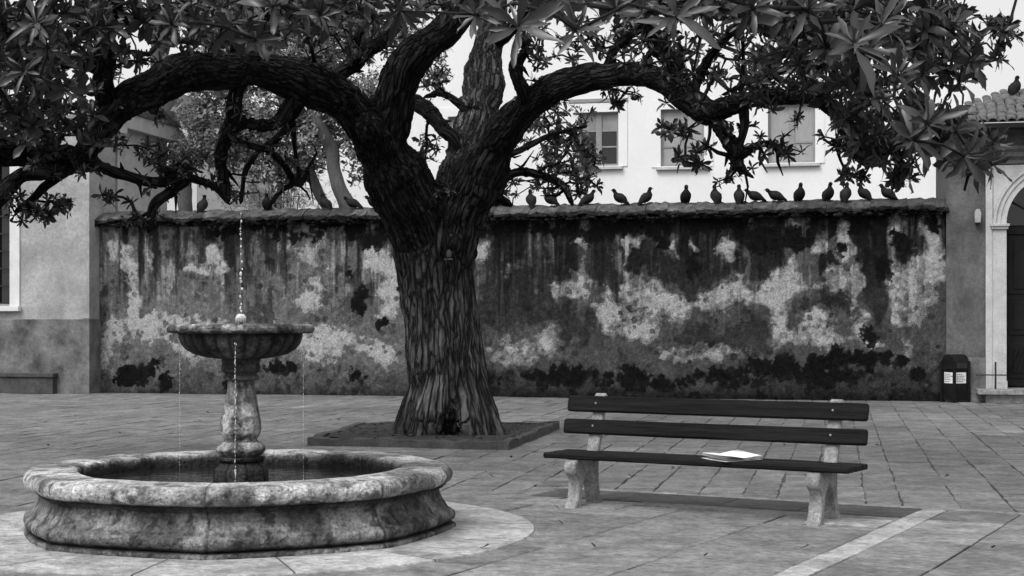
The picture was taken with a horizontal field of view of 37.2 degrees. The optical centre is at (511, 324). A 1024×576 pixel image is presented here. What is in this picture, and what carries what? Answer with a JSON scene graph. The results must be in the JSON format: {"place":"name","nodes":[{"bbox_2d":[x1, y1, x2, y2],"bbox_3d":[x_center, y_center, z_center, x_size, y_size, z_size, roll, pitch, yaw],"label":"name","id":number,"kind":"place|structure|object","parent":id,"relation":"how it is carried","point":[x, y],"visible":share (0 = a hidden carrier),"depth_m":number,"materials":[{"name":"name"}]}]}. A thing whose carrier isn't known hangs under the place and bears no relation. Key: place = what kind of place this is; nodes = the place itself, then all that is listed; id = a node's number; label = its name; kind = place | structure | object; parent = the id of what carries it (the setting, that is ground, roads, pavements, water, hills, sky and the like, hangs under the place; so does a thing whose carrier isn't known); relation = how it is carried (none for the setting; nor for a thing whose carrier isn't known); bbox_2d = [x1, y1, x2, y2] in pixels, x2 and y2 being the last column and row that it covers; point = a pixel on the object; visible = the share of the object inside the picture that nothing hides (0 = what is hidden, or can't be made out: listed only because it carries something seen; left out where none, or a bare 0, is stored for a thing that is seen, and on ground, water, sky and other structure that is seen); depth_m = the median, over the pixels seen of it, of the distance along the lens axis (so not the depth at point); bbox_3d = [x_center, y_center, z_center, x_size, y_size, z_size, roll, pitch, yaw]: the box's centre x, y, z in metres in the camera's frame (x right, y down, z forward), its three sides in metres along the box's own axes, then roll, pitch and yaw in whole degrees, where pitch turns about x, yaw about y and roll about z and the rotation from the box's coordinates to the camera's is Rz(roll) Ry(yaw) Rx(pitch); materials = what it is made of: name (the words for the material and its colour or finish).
{"place":"outdoors","nodes":[
{"label":"outdoors","id":0,"kind":"place"},
{"bbox_2d":[0,502,534,575],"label":"fountain ring paving","id":1,"kind":"structure","parent":0,"point":[489,526],"depth_m":9.65,"materials":[{"name":"stone"}]},
{"bbox_2d":[23,208,455,560],"bbox_3d":[-1.978,0.327,11.103,3.135,2.373,3.136,0,0,0],"label":"fountain","id":2,"kind":"object","parent":1,"relation":"on","point":[241,491],"visible":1,"depth_m":10.05,"materials":[{"name":"stone"}]},
{"bbox_2d":[0,393,1023,575],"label":"old paving","id":3,"kind":"structure","parent":0,"point":[69,426],"depth_m":18.90,"materials":[{"name":"stone"}]},
{"bbox_2d":[0,373,57,393],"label":"stone bench","id":4,"kind":"object","parent":3,"relation":"on","point":[29,383],"visible":1,"depth_m":33.06,"materials":[{"name":"grey stone"}]},
{"bbox_2d":[307,421,559,449],"bbox_3d":[-1.061,1.446,20.297,2.829,0.127,3.847,0,0,11],"label":"tree kerb","id":5,"kind":"object","parent":3,"relation":"on","point":[509,443],"visible":0.71,"depth_m":18.65,"materials":[{"name":"stone"}]},
{"bbox_2d":[323,420,545,441],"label":"soil","id":6,"kind":"structure","parent":3,"relation":"on","point":[384,432],"depth_m":19.52,"materials":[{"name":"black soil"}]},
{"bbox_2d":[0,0,1023,436],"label":"old tree","id":7,"kind":"object","parent":6,"relation":"on","point":[432,226],"visible":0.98,"depth_m":16.69,"materials":[{"name":"black plant"}]},
{"bbox_2d":[94,197,949,401],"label":"garden wall","id":8,"kind":"structure","parent":3,"relation":"on","point":[816,299],"depth_m":31.16,"materials":[{"name":"paint"}]},
{"bbox_2d":[197,195,207,212],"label":"pigeon","id":9,"kind":"object","parent":8,"relation":"on","point":[202,205],"visible":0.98,"depth_m":33.03,"materials":[{"name":"grey"}]},
{"bbox_2d":[262,193,271,210],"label":"pigeon","id":10,"kind":"object","parent":8,"relation":"on","point":[266,200],"visible":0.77,"depth_m":32.69,"materials":[{"name":"grey"}]},
{"bbox_2d":[320,193,332,209],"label":"pigeon","id":11,"kind":"object","parent":8,"relation":"on","point":[325,203],"visible":1,"depth_m":32.44,"materials":[{"name":"grey"}]},
{"bbox_2d":[343,196,363,209],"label":"pigeon","id":12,"kind":"object","parent":8,"relation":"on","point":[353,203],"visible":1,"depth_m":32.30,"materials":[{"name":"grey"}]},
{"bbox_2d":[365,195,372,205],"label":"pigeon","id":13,"kind":"object","parent":8,"relation":"on","point":[368,200],"visible":0.4,"depth_m":32.17,"materials":[{"name":"grey"}]},
{"bbox_2d":[526,189,536,209],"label":"pigeon","id":14,"kind":"object","parent":8,"relation":"on","point":[531,200],"visible":1,"depth_m":31.48,"materials":[{"name":"grey"}]},
{"bbox_2d":[541,190,559,205],"bbox_3d":[0.831,-2.591,31.471,0.471,0.407,0.225,0,0,8],"label":"pigeon","id":15,"kind":"object","parent":8,"relation":"on","point":[551,200],"visible":0.82,"depth_m":31.39,"materials":[{"name":"grey"}]},
{"bbox_2d":[578,189,596,205],"bbox_3d":[1.530,-2.591,31.319,0.471,0.407,0.225,0,0,-20],"label":"pigeon","id":16,"kind":"object","parent":8,"relation":"on","point":[588,198],"visible":0.97,"depth_m":31.25,"materials":[{"name":"grey"}]},
{"bbox_2d":[610,189,629,204],"bbox_3d":[2.250,-2.591,31.166,0.471,0.407,0.225,0,0,5],"label":"pigeon","id":17,"kind":"object","parent":8,"relation":"on","point":[621,198],"visible":0.98,"depth_m":31.10,"materials":[{"name":"grey"}]},
{"bbox_2d":[637,187,652,205],"bbox_3d":[2.708,-2.578,31.073,0.341,0.488,0.245,0,0,17],"label":"pigeon","id":18,"kind":"object","parent":8,"relation":"on","point":[644,198],"visible":1,"depth_m":31.00,"materials":[{"name":"grey"}]},
{"bbox_2d":[680,185,690,202],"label":"pigeon","id":19,"kind":"object","parent":8,"relation":"on","point":[685,196],"visible":0.88,"depth_m":30.80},
{"bbox_2d":[710,186,721,204],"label":"pigeon","id":20,"kind":"object","parent":8,"relation":"on","point":[715,195],"visible":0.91,"depth_m":30.68,"materials":[{"name":"grey"}]},
{"bbox_2d":[734,184,744,204],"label":"pigeon","id":21,"kind":"object","parent":8,"relation":"on","point":[739,195],"visible":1,"depth_m":30.58,"materials":[{"name":"grey"}]},
{"bbox_2d":[743,189,767,202],"bbox_3d":[4.917,-2.581,30.590,0.538,0.326,0.225,0,0,2],"label":"pigeon","id":22,"kind":"object","parent":8,"relation":"on","point":[756,196],"visible":0.88,"depth_m":30.52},
{"bbox_2d":[765,188,787,201],"bbox_3d":[5.321,-2.581,30.504,0.538,0.326,0.225,0,0,8],"label":"pigeon","id":23,"kind":"object","parent":8,"relation":"on","point":[776,195],"visible":1,"depth_m":30.43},
{"bbox_2d":[793,182,804,201],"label":"pigeon","id":24,"kind":"object","parent":8,"relation":"on","point":[798,194],"visible":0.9,"depth_m":30.33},
{"bbox_2d":[822,182,833,201],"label":"pigeon","id":25,"kind":"object","parent":8,"relation":"on","point":[827,194],"visible":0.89,"depth_m":30.21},
{"bbox_2d":[840,183,851,202],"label":"pigeon","id":26,"kind":"object","parent":8,"relation":"on","point":[845,193],"visible":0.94,"depth_m":30.15,"materials":[{"name":"grey"}]},
{"bbox_2d":[856,183,872,200],"bbox_3d":[7.014,-2.578,30.132,0.341,0.488,0.245,0,0,41],"label":"pigeon","id":27,"kind":"object","parent":8,"relation":"on","point":[863,193],"visible":0.88,"depth_m":30.07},
{"bbox_2d":[878,184,898,199],"bbox_3d":[7.467,-2.591,30.043,0.471,0.407,0.225,0,0,15],"label":"pigeon","id":28,"kind":"object","parent":8,"relation":"on","point":[885,192],"visible":0.98,"depth_m":29.98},
{"bbox_2d":[940,354,969,402],"bbox_3d":[8.598,1.035,29.481,0.400,0.930,0.400,0,0,-24],"label":"litter bin","id":29,"kind":"object","parent":3,"relation":"on","point":[954,384],"visible":1,"depth_m":29.37,"materials":[{"name":"black metal"}]},
{"bbox_2d":[2,0,1023,122],"label":"sky","id":30,"kind":"structure","parent":0,"point":[997,80],"materials":[{"name":"white"}]},
{"bbox_2d":[4,401,1023,544],"bbox_3d":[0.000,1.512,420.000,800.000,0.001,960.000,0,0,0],"label":"ground","id":31,"kind":"structure","parent":0,"point":[784,480],"depth_m":16.11,"materials":[{"name":"grey stone"}]},
{"bbox_2d":[0,102,180,393],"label":"house","id":32,"kind":"structure","parent":31,"relation":"on","point":[50,321],"depth_m":33.27,"materials":[{"name":"grey paint"}]},
{"bbox_2d":[144,0,284,211],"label":"background tree","id":33,"kind":"object","parent":31,"relation":"on","point":[184,201],"visible":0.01,"depth_m":40.83,"materials":[{"name":"plant"}]},
{"bbox_2d":[167,95,262,210],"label":"pale gabled house","id":34,"kind":"structure","parent":31,"relation":"on","point":[197,193],"depth_m":45.60,"materials":[{"name":"paint"}]},
{"bbox_2d":[153,38,330,208],"bbox_3d":[-6.544,-3.070,37.325,4.527,9.139,3.307,0,0,0],"label":"background tree","id":35,"kind":"object","parent":31,"relation":"on","point":[201,110],"visible":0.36,"depth_m":36.91,"materials":[{"name":"grey plant"}]},
{"bbox_2d":[202,149,360,209],"bbox_3d":[-6.585,-1.590,39.009,5.498,6.192,1.848,0,0,0],"label":"pale shrub","id":36,"kind":"object","parent":31,"relation":"on","point":[288,200],"visible":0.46,"depth_m":38.75,"materials":[{"name":"grey plant"}]},
{"bbox_2d":[258,1,453,207],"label":"background tree","id":37,"kind":"object","parent":31,"relation":"on","point":[324,131],"visible":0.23,"depth_m":35.93,"materials":[{"name":"grey plant"}]},
{"bbox_2d":[936,88,1023,403],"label":"portal building","id":38,"kind":"structure","parent":31,"relation":"on","point":[984,295],"depth_m":29.49,"materials":[{"name":"paint"}]},
{"bbox_2d":[974,208,980,225],"bbox_3d":[9.011,-2.087,29.412,0.120,0.345,0.140,0,0,12],"label":"wall lantern","id":39,"kind":"object","parent":38,"relation":"attached to","point":[977,215],"depth_m":29.35,"materials":[{"name":"white glass"}]},
{"bbox_2d":[1008,75,1020,95],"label":"pigeon","id":40,"kind":"object","parent":38,"relation":"on","point":[1014,87],"visible":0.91,"depth_m":30.49,"materials":[{"name":"grey"}]},
{"bbox_2d":[1007,187,1023,385],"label":"door","id":41,"kind":"structure","parent":38,"relation":"in","point":[1015,216],"depth_m":29.74,"materials":[{"name":"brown wood"}]},
{"bbox_2d":[36,487,1023,575],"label":"paving","id":42,"kind":"structure","parent":0,"point":[635,533],"depth_m":10.47,"materials":[{"name":"stone"}]},
{"bbox_2d":[543,393,868,525],"bbox_3d":[1.490,1.038,12.037,2.620,0.925,0.580,0,0,31],"label":"park bench","id":43,"kind":"object","parent":42,"relation":"on","point":[581,467],"visible":0.99,"depth_m":12.04,"materials":[{"name":"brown wood"}]},
{"bbox_2d":[704,449,761,461],"bbox_3d":[1.719,1.021,11.874,0.460,0.054,0.340,0,0,-37],"label":"folded paper","id":44,"kind":"object","parent":43,"relation":"on","point":[734,455],"visible":1,"depth_m":11.86,"materials":[{"name":"white paper"}]},
{"bbox_2d":[181,0,967,209],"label":"white house","id":45,"kind":"structure","parent":0,"point":[638,163],"depth_m":47.00,"materials":[{"name":"paint"}]},
{"bbox_2d":[439,108,458,164],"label":"window","id":46,"kind":"structure","parent":45,"relation":"in","point":[451,113],"depth_m":48.32,"materials":[{"name":"stone"}]},
{"bbox_2d":[569,98,627,169],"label":"window","id":47,"kind":"structure","parent":45,"relation":"in","point":[609,129],"depth_m":47.39,"materials":[{"name":"white glass"}]},
{"bbox_2d":[652,99,712,169],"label":"window","id":48,"kind":"structure","parent":45,"relation":"in","point":[662,151],"depth_m":46.90,"materials":[{"name":"stone"}]},
{"bbox_2d":[759,104,824,166],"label":"window","id":49,"kind":"structure","parent":45,"relation":"in","point":[772,124],"depth_m":46.15,"materials":[{"name":"stone"}]},
{"bbox_2d":[975,362,1006,388],"bbox_3d":[9.190,0.970,29.170,0.554,0.520,0.222,0,0,12],"label":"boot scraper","id":50,"kind":"object","parent":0,"point":[995,381],"visible":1,"depth_m":29.05,"materials":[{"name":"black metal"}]}
]}

